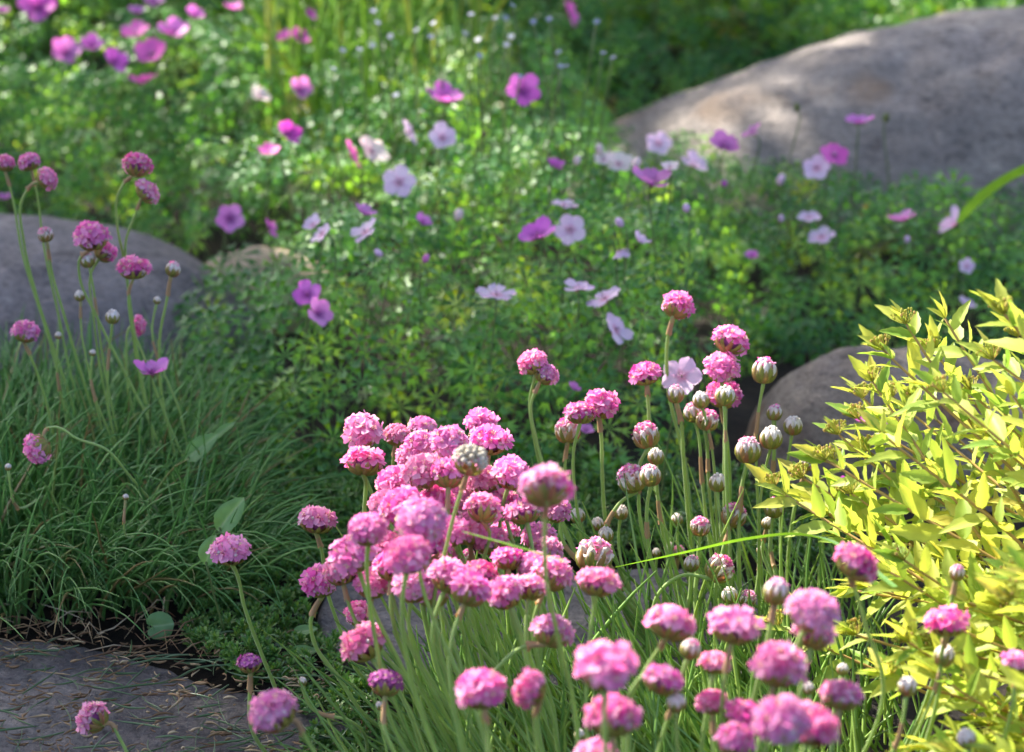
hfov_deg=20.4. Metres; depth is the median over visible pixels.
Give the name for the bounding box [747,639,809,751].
thrift flower
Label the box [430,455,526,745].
thrift flower
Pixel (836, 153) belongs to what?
geranium flower
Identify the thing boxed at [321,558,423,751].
thrift flower
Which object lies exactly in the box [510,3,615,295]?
forget me not
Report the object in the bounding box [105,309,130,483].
thrift bud
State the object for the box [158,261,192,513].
thrift bud
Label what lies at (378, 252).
geranium bud
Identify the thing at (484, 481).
thrift flower
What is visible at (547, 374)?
thrift flower
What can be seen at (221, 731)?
dry litter
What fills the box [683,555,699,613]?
thrift bud
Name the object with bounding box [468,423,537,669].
thrift flower
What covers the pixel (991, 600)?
spirea shrub
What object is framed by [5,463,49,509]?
thrift bud
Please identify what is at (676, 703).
thrift bud
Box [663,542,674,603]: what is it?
thrift bud
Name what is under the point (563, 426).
thrift flower
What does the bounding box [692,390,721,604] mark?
thrift bud
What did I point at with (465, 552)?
thrift flower
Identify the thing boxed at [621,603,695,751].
thrift flower
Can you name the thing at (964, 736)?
thrift bud
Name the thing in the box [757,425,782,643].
thrift bud
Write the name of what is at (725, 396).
thrift bud
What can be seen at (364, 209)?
geranium flower
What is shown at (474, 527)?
thrift flower
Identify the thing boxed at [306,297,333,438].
geranium flower
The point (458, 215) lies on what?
geranium bud
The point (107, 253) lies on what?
thrift flower
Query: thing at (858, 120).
geranium flower
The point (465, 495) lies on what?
thrift flower
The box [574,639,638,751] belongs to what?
thrift flower
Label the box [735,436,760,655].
thrift bud
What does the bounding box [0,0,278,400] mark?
geranium foliage
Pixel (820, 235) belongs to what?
geranium flower
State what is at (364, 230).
geranium flower
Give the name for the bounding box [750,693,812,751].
thrift flower
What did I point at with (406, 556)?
thrift flower
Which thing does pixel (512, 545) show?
grass blade
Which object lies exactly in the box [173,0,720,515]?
geranium foliage
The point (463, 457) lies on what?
thrift flower
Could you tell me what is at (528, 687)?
thrift flower
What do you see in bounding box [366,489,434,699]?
thrift flower
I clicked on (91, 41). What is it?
geranium flower
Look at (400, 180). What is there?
geranium flower
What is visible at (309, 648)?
weed plant
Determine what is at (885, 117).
geranium bud
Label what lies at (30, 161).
thrift flower
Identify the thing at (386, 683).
thrift flower
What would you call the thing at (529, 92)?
geranium flower
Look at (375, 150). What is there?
geranium flower
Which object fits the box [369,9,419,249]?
forget me not
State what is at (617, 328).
geranium flower
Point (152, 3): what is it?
geranium flower
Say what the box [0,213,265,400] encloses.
boulder
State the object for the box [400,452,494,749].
thrift flower
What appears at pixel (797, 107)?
geranium bud
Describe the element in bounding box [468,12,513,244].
forget me not
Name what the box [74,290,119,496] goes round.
thrift bud
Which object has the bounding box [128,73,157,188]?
geranium flower
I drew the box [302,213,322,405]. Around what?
geranium flower
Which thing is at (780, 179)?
geranium bud
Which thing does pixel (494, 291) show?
geranium flower
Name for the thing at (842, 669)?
thrift bud
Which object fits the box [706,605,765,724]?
thrift flower
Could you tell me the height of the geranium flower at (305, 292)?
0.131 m
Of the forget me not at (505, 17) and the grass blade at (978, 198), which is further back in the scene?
the forget me not at (505, 17)
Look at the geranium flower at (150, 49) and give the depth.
2.82 m
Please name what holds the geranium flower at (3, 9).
on the ground at (742, 412)
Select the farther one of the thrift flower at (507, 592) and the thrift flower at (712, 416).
the thrift flower at (712, 416)
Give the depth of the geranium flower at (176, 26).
2.83 m
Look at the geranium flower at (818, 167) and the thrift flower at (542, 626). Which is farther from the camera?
the geranium flower at (818, 167)
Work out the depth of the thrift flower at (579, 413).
1.90 m
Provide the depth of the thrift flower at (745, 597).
1.88 m
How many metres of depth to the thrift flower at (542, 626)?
1.60 m
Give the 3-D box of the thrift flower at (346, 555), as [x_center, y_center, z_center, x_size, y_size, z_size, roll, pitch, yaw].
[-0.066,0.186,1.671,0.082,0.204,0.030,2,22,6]
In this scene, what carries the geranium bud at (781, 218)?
attached to the geranium foliage at (599, 214)
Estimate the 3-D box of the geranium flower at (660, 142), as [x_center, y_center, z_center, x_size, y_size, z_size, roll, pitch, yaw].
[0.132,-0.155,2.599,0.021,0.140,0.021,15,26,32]
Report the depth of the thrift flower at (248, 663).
1.72 m
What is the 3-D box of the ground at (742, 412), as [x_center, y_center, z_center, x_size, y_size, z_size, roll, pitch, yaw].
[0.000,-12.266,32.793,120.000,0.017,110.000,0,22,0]
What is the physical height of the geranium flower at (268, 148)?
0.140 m
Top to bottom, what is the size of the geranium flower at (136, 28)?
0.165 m
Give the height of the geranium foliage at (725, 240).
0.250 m
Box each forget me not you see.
[330,47,398,268]
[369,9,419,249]
[428,16,509,258]
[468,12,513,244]
[476,49,568,309]
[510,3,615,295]
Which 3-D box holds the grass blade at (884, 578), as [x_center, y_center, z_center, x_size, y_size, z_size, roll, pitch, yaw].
[0.162,0.113,1.726,0.056,0.070,0.227,-19,28,-38]
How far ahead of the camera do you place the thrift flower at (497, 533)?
1.72 m
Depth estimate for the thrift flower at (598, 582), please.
1.58 m
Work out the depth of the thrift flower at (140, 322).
2.12 m
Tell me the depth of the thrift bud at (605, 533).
1.90 m
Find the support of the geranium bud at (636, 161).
attached to the geranium foliage at (599, 214)
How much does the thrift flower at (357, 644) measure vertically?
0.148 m
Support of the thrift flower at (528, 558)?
on the ground at (742, 412)
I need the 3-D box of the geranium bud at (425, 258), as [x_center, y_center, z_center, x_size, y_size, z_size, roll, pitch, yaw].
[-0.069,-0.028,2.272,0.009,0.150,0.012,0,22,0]
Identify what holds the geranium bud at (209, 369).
on the geranium foliage at (599, 214)
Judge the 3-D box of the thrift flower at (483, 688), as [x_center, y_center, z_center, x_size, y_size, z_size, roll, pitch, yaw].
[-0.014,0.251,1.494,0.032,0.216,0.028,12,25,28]
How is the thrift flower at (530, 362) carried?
on the ground at (742, 412)
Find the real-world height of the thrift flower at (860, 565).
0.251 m
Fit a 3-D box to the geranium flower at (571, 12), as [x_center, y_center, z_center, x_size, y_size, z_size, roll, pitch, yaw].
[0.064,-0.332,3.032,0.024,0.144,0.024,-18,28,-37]
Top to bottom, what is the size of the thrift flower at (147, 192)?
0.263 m
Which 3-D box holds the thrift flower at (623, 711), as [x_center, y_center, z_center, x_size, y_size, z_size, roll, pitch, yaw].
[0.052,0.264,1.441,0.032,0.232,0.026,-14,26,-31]
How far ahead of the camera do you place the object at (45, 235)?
2.10 m
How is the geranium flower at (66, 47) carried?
on the ground at (742, 412)
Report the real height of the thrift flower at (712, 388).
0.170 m
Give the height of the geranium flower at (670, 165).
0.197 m
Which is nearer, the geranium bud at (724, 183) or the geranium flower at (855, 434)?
the geranium flower at (855, 434)
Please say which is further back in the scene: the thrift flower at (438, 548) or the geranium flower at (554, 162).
the geranium flower at (554, 162)
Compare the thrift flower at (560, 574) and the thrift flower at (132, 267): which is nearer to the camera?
the thrift flower at (560, 574)
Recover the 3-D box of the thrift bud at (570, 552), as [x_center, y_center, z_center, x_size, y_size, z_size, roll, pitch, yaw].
[0.061,0.136,1.911,0.076,0.117,0.015,6,23,14]
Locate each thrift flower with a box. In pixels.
[0,153,80,458]
[9,319,68,505]
[18,152,96,455]
[19,166,99,487]
[22,426,158,512]
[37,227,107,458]
[72,220,179,505]
[75,701,127,751]
[89,242,125,482]
[115,151,164,495]
[115,254,199,486]
[124,178,165,495]
[125,314,149,464]
[205,531,320,700]
[236,653,267,751]
[248,688,315,751]
[297,504,409,694]
[298,562,400,735]
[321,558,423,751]
[328,535,438,751]
[339,445,464,662]
[339,620,420,751]
[340,410,456,686]
[342,600,436,726]
[348,512,409,751]
[352,566,451,736]
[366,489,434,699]
[368,669,403,751]
[372,552,456,751]
[374,463,480,668]
[375,530,452,727]
[377,484,473,750]
[382,423,457,663]
[383,533,437,751]
[391,568,450,716]
[394,496,486,751]
[395,444,471,650]
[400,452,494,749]
[401,427,457,677]
[407,415,501,660]
[420,485,494,650]
[420,580,468,746]
[421,535,465,721]
[426,555,468,751]
[429,424,507,702]
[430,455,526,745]
[431,547,475,746]
[432,444,488,749]
[443,515,482,751]
[447,570,492,751]
[451,480,494,713]
[454,667,507,751]
[457,511,520,676]
[462,406,524,667]
[463,491,525,732]
[463,549,549,700]
[465,558,528,719]
[467,464,514,747]
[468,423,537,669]
[473,526,540,718]
[478,613,575,751]
[486,574,544,751]
[490,454,559,705]
[490,487,567,746]
[490,545,552,728]
[491,521,558,684]
[503,495,541,751]
[511,666,545,751]
[515,573,558,751]
[516,348,620,631]
[516,550,554,750]
[518,461,579,746]
[520,521,558,718]
[529,362,615,638]
[529,536,572,715]
[530,554,573,751]
[547,501,571,695]
[554,417,635,616]
[562,401,640,629]
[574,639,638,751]
[574,736,617,751]
[575,535,632,677]
[575,566,622,740]
[583,692,642,751]
[584,388,643,625]
[603,463,676,656]
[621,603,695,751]
[626,661,684,751]
[628,361,685,601]
[631,420,684,643]
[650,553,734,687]
[661,289,695,555]
[673,545,701,611]
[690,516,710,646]
[694,688,728,751]
[696,408,724,590]
[696,650,731,751]
[703,351,740,587]
[706,381,743,501]
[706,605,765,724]
[712,324,749,554]
[712,721,756,751]
[713,502,746,612]
[724,698,757,728]
[739,589,756,609]
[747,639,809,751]
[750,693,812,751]
[763,587,840,751]
[785,461,811,582]
[790,622,837,751]
[799,700,839,751]
[818,679,864,751]
[832,541,884,751]
[921,604,969,751]
[999,648,1023,748]
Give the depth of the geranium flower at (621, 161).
2.51 m
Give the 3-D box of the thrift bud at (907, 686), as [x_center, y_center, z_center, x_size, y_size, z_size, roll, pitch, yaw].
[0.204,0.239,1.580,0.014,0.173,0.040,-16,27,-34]
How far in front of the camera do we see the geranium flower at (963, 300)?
2.46 m
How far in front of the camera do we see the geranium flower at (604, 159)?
2.50 m
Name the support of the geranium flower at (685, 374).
on the ground at (742, 412)
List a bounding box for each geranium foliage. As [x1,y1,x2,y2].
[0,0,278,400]
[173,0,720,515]
[638,0,1023,382]
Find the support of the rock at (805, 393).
on the ground at (742, 412)
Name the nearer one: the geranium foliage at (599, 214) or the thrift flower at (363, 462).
the thrift flower at (363, 462)
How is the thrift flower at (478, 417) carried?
on the ground at (742, 412)
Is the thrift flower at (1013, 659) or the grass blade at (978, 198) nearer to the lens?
the thrift flower at (1013, 659)
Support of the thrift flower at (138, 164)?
on the ground at (742, 412)
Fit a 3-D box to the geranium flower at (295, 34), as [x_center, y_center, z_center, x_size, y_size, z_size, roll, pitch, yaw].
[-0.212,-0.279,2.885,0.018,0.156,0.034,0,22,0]
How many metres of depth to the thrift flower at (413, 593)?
1.66 m
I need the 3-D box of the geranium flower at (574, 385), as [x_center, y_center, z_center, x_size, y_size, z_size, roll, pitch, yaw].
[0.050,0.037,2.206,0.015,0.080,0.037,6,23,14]
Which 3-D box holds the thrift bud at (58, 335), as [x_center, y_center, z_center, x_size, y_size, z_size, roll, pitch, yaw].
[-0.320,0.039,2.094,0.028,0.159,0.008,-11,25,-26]
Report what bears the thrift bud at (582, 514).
on the thrift leaves
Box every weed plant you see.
[146,611,177,641]
[185,434,217,522]
[198,535,227,641]
[214,422,234,493]
[214,497,244,588]
[255,526,276,566]
[291,625,317,645]
[294,645,319,668]
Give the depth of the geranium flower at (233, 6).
2.83 m
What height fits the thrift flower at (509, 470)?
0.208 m
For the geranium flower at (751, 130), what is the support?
on the ground at (742, 412)
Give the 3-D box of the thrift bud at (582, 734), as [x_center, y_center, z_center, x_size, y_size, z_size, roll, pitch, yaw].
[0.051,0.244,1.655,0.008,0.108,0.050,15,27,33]
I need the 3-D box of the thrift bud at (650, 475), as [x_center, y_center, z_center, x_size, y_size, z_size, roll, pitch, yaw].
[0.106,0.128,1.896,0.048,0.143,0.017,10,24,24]
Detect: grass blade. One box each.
[462,531,566,561]
[617,532,896,586]
[956,165,1023,222]
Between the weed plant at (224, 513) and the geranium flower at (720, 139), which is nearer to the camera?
the weed plant at (224, 513)
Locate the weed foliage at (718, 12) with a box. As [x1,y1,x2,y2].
[0,0,1023,106]
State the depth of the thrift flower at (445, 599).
1.68 m
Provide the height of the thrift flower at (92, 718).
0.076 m
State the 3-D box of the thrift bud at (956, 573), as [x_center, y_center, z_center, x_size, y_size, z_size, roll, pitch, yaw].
[0.233,0.190,1.672,0.065,0.195,0.011,20,29,40]
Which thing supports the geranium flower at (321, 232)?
on the ground at (742, 412)
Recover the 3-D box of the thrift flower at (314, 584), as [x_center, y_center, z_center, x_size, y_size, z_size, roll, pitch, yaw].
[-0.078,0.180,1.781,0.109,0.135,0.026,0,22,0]
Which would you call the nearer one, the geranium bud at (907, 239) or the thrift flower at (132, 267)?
the thrift flower at (132, 267)
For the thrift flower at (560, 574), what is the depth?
1.66 m
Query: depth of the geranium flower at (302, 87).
2.78 m
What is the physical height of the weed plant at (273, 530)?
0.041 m
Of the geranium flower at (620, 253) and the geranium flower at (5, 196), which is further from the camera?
the geranium flower at (5, 196)
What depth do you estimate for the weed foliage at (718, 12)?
3.20 m
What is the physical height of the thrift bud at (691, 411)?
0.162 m
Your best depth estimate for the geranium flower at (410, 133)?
2.58 m
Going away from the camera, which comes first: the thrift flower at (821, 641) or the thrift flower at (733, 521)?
the thrift flower at (821, 641)
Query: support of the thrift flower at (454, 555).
on the ground at (742, 412)
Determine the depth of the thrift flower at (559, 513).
1.80 m
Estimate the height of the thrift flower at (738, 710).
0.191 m
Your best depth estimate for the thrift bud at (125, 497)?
1.92 m
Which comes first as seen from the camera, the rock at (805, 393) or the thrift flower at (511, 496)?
the thrift flower at (511, 496)
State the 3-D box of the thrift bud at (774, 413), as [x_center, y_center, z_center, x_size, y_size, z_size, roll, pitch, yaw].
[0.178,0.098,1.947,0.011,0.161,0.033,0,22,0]
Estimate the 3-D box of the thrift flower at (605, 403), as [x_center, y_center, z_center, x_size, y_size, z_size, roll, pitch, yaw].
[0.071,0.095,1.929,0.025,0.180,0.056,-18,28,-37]
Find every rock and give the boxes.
[205,246,350,335]
[742,345,1023,512]
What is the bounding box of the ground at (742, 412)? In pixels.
[0,0,1023,751]
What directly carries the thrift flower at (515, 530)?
on the ground at (742, 412)
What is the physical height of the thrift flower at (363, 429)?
0.199 m
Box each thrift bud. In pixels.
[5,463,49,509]
[55,332,89,490]
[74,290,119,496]
[80,253,127,482]
[89,349,126,493]
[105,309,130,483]
[122,494,159,537]
[151,296,193,483]
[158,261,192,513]
[298,677,368,751]
[376,701,391,751]
[559,501,644,649]
[570,508,637,634]
[574,729,584,740]
[592,517,644,634]
[598,526,655,663]
[614,504,667,642]
[639,463,669,603]
[648,447,681,607]
[652,548,702,623]
[656,638,700,751]
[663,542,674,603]
[666,384,698,623]
[667,692,686,751]
[671,513,692,598]
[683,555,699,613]
[684,402,718,595]
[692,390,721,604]
[709,472,729,606]
[714,384,735,587]
[721,586,740,677]
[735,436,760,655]
[751,356,777,616]
[751,577,788,702]
[752,546,761,614]
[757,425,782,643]
[761,517,775,641]
[764,496,782,638]
[766,404,781,610]
[779,415,802,560]
[803,681,814,751]
[829,663,848,745]
[891,676,917,751]
[904,564,964,744]
[908,645,954,748]
[956,727,976,751]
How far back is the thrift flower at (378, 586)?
1.69 m
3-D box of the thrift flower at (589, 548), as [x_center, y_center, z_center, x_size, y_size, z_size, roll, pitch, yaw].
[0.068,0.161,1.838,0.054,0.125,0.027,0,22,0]
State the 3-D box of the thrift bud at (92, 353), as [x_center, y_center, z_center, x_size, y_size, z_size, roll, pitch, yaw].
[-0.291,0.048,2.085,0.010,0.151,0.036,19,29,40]
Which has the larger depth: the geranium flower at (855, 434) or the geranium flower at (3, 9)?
the geranium flower at (3, 9)
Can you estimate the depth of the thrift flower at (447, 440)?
1.73 m
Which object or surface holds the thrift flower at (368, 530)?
on the ground at (742, 412)
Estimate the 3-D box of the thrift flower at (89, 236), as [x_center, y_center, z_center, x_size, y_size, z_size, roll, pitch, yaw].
[-0.280,-0.001,2.091,0.075,0.237,0.029,0,22,0]
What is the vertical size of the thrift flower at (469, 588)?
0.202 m
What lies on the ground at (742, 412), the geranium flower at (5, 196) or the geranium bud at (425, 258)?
the geranium flower at (5, 196)
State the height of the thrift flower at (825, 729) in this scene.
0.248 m
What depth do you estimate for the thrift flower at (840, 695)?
1.45 m
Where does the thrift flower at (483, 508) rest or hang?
on the ground at (742, 412)
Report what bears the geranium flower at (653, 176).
on the ground at (742, 412)
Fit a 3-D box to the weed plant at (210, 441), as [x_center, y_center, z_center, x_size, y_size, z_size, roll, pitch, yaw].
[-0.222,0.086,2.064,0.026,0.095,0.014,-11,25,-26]
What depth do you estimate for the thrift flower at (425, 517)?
1.56 m
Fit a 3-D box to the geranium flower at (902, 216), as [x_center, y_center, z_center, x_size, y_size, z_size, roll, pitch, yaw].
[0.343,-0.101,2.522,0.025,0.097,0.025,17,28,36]
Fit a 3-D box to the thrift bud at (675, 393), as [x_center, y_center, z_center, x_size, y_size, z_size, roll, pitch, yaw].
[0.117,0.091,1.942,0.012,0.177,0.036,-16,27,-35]
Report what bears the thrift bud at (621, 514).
on the thrift leaves
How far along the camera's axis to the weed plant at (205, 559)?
1.89 m
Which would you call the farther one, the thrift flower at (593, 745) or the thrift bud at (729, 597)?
the thrift bud at (729, 597)
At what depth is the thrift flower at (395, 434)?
1.84 m
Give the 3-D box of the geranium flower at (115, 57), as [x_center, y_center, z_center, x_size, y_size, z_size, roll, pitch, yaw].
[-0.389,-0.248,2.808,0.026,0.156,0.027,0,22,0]
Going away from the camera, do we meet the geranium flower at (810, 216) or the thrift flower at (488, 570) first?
the thrift flower at (488, 570)
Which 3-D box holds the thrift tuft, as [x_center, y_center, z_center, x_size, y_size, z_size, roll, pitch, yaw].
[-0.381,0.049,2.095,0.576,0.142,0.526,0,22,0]
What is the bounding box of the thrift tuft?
[0,304,377,639]
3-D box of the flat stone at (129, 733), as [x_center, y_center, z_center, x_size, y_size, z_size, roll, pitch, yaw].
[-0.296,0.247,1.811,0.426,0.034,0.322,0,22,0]
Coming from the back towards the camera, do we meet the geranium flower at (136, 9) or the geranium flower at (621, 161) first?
the geranium flower at (136, 9)
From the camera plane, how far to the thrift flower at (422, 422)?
1.83 m
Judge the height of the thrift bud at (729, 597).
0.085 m
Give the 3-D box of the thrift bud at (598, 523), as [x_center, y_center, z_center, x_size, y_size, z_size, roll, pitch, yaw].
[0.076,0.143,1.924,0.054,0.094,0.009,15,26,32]
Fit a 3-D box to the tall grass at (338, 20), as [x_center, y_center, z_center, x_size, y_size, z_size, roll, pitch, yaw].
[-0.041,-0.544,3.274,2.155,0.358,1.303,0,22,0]
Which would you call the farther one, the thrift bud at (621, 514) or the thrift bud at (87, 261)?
the thrift bud at (87, 261)
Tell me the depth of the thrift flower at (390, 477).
1.75 m
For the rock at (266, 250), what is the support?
on the ground at (742, 412)
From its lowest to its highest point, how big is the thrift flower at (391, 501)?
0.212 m
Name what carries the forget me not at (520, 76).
on the ground at (742, 412)
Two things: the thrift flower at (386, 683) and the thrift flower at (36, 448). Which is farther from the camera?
the thrift flower at (36, 448)
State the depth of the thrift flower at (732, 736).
1.44 m
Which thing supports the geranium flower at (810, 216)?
on the ground at (742, 412)
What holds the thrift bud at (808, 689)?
on the ground at (742, 412)
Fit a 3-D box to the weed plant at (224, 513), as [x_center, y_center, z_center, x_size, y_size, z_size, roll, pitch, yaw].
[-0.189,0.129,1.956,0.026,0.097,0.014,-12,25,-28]
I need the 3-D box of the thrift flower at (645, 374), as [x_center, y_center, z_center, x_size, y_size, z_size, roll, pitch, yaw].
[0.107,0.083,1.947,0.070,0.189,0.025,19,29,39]
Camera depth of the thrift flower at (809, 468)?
1.96 m
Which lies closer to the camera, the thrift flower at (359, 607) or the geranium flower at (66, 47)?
the thrift flower at (359, 607)
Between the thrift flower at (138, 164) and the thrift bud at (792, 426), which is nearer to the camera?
the thrift bud at (792, 426)
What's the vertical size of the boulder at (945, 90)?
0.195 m
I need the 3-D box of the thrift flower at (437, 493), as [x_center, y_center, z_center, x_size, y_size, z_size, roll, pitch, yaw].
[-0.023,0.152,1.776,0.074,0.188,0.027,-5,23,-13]
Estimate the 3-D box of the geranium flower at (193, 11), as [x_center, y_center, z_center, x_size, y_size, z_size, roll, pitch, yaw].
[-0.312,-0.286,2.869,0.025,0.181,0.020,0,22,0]
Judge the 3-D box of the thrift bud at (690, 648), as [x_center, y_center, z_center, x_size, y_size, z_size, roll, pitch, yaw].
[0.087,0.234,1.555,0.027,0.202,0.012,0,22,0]
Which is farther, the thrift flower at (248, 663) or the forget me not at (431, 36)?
the forget me not at (431, 36)
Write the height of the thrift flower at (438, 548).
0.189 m
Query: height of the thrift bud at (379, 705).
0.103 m
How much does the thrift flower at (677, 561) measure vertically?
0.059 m
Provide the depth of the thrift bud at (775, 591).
1.52 m
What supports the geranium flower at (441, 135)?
on the ground at (742, 412)
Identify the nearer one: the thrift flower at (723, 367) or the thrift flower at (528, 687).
the thrift flower at (528, 687)
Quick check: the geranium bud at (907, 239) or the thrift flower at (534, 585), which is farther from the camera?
the geranium bud at (907, 239)
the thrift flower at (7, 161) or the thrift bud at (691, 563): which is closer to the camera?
the thrift bud at (691, 563)
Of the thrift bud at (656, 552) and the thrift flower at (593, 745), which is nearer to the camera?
the thrift flower at (593, 745)
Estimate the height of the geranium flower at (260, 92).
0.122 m
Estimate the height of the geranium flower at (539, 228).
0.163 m
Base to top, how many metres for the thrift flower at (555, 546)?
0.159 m
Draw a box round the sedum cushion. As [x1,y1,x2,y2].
[178,430,857,751]
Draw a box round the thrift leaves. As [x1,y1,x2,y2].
[260,443,949,751]
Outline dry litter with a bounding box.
[0,591,393,751]
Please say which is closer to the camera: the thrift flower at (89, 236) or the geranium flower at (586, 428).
the thrift flower at (89, 236)
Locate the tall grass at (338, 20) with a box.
[2,0,944,197]
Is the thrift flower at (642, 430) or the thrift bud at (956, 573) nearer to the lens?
the thrift bud at (956, 573)
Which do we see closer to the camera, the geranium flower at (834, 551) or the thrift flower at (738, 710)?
the thrift flower at (738, 710)
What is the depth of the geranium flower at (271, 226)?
2.49 m
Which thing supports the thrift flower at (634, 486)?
on the ground at (742, 412)
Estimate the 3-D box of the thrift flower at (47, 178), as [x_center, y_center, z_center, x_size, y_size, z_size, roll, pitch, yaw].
[-0.335,-0.029,2.117,0.052,0.268,0.019,0,22,0]
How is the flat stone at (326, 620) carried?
on the ground at (742, 412)
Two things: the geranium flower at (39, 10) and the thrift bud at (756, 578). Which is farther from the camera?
the geranium flower at (39, 10)
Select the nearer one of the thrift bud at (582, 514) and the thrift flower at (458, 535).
the thrift flower at (458, 535)
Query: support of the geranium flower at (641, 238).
on the ground at (742, 412)
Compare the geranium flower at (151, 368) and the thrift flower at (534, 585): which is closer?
the thrift flower at (534, 585)
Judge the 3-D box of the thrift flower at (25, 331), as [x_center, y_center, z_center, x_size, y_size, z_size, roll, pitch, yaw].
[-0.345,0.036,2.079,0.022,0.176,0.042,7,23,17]
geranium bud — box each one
[200,364,212,407]
[364,249,390,412]
[419,254,429,414]
[443,208,463,353]
[472,130,486,302]
[557,155,580,299]
[595,143,603,279]
[610,157,640,353]
[614,217,628,380]
[683,203,689,356]
[721,180,726,285]
[767,103,800,278]
[768,214,783,306]
[773,174,784,268]
[882,113,892,270]
[896,236,909,293]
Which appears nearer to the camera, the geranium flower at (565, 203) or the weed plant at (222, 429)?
the weed plant at (222, 429)
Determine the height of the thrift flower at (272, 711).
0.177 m
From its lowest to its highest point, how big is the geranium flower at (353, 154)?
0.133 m
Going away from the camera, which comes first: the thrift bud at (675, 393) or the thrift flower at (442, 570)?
the thrift flower at (442, 570)
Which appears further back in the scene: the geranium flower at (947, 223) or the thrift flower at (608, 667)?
the geranium flower at (947, 223)
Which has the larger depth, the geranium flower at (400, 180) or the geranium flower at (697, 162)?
the geranium flower at (697, 162)
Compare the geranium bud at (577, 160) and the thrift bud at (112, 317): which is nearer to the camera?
the thrift bud at (112, 317)
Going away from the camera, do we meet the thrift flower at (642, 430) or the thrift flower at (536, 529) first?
the thrift flower at (536, 529)
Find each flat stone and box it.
[0,640,350,751]
[317,568,779,709]
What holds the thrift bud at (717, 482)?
on the ground at (742, 412)
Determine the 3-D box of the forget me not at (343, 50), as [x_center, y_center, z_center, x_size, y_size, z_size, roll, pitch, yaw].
[-0.133,-0.201,2.612,0.062,0.216,0.051,0,22,0]
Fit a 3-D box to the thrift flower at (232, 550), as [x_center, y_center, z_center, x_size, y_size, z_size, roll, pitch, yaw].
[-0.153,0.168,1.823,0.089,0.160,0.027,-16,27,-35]
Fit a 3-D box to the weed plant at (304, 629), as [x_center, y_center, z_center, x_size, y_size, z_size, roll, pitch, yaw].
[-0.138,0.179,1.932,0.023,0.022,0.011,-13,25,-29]
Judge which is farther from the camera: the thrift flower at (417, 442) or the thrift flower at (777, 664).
the thrift flower at (417, 442)
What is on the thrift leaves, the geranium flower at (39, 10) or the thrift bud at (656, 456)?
the thrift bud at (656, 456)
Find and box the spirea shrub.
[744,278,1023,751]
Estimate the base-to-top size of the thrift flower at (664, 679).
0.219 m
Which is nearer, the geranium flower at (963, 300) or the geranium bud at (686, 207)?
the geranium bud at (686, 207)
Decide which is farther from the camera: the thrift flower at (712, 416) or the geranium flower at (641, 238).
the geranium flower at (641, 238)
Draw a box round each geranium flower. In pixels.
[0,5,20,125]
[0,193,10,213]
[17,0,60,129]
[52,36,81,164]
[80,32,103,168]
[104,47,128,154]
[121,20,149,176]
[128,5,144,152]
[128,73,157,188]
[133,357,168,483]
[134,38,165,175]
[144,0,166,151]
[157,16,188,170]
[186,4,216,161]
[215,204,244,273]
[220,0,241,182]
[252,86,271,200]
[256,218,282,275]
[257,142,279,244]
[276,29,302,176]
[276,120,302,250]
[289,76,312,197]
[291,27,311,152]
[292,279,320,428]
[300,8,316,59]
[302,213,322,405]
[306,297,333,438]
[310,222,336,406]
[334,140,360,263]
[349,217,376,411]
[356,203,378,370]
[359,135,389,254]
[383,164,415,339]
[392,119,416,258]
[412,212,432,365]
[427,80,462,221]
[428,121,455,312]
[476,282,516,400]
[506,73,540,265]
[518,215,555,410]
[544,157,564,333]
[551,199,577,368]
[554,214,585,369]
[557,0,579,115]
[563,381,587,455]
[564,278,594,444]
[578,424,593,469]
[580,286,619,435]
[594,151,612,289]
[601,312,633,464]
[606,151,633,251]
[613,230,629,427]
[624,230,651,419]
[632,165,671,392]
[646,131,671,270]
[653,357,702,557]
[658,161,678,355]
[680,149,707,282]
[702,129,739,304]
[725,122,760,301]
[736,250,757,318]
[787,211,820,299]
[803,154,830,300]
[808,225,835,315]
[816,143,848,297]
[832,476,844,596]
[845,114,873,285]
[854,416,863,479]
[887,208,915,294]
[939,204,968,306]
[959,257,974,302]
[959,296,976,341]
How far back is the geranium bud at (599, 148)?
2.50 m
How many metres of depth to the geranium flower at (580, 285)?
2.21 m
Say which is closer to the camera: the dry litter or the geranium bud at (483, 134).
the dry litter
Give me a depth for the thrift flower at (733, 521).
1.90 m
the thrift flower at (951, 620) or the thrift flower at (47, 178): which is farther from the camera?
the thrift flower at (47, 178)
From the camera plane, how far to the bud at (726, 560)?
1.86 m
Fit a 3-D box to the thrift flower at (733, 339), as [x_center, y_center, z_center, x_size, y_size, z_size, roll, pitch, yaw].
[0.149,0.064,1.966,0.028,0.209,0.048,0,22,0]
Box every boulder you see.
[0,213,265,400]
[559,6,1023,257]
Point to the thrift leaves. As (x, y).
(645, 735)
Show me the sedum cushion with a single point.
(231, 651)
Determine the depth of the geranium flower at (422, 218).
2.38 m
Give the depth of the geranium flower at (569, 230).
2.33 m
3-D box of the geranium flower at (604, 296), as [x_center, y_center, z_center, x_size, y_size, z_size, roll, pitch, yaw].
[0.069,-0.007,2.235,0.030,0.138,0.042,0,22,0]
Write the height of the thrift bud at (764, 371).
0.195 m
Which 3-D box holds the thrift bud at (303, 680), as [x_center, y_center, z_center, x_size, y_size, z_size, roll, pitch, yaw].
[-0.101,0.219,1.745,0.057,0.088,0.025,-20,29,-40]
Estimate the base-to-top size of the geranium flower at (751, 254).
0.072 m
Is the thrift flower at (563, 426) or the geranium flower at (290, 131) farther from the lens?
the geranium flower at (290, 131)
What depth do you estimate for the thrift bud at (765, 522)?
1.92 m
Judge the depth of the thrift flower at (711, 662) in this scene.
1.54 m
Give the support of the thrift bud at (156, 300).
on the ground at (742, 412)
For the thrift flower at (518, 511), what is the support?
on the ground at (742, 412)
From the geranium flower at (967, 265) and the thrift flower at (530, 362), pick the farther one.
the geranium flower at (967, 265)

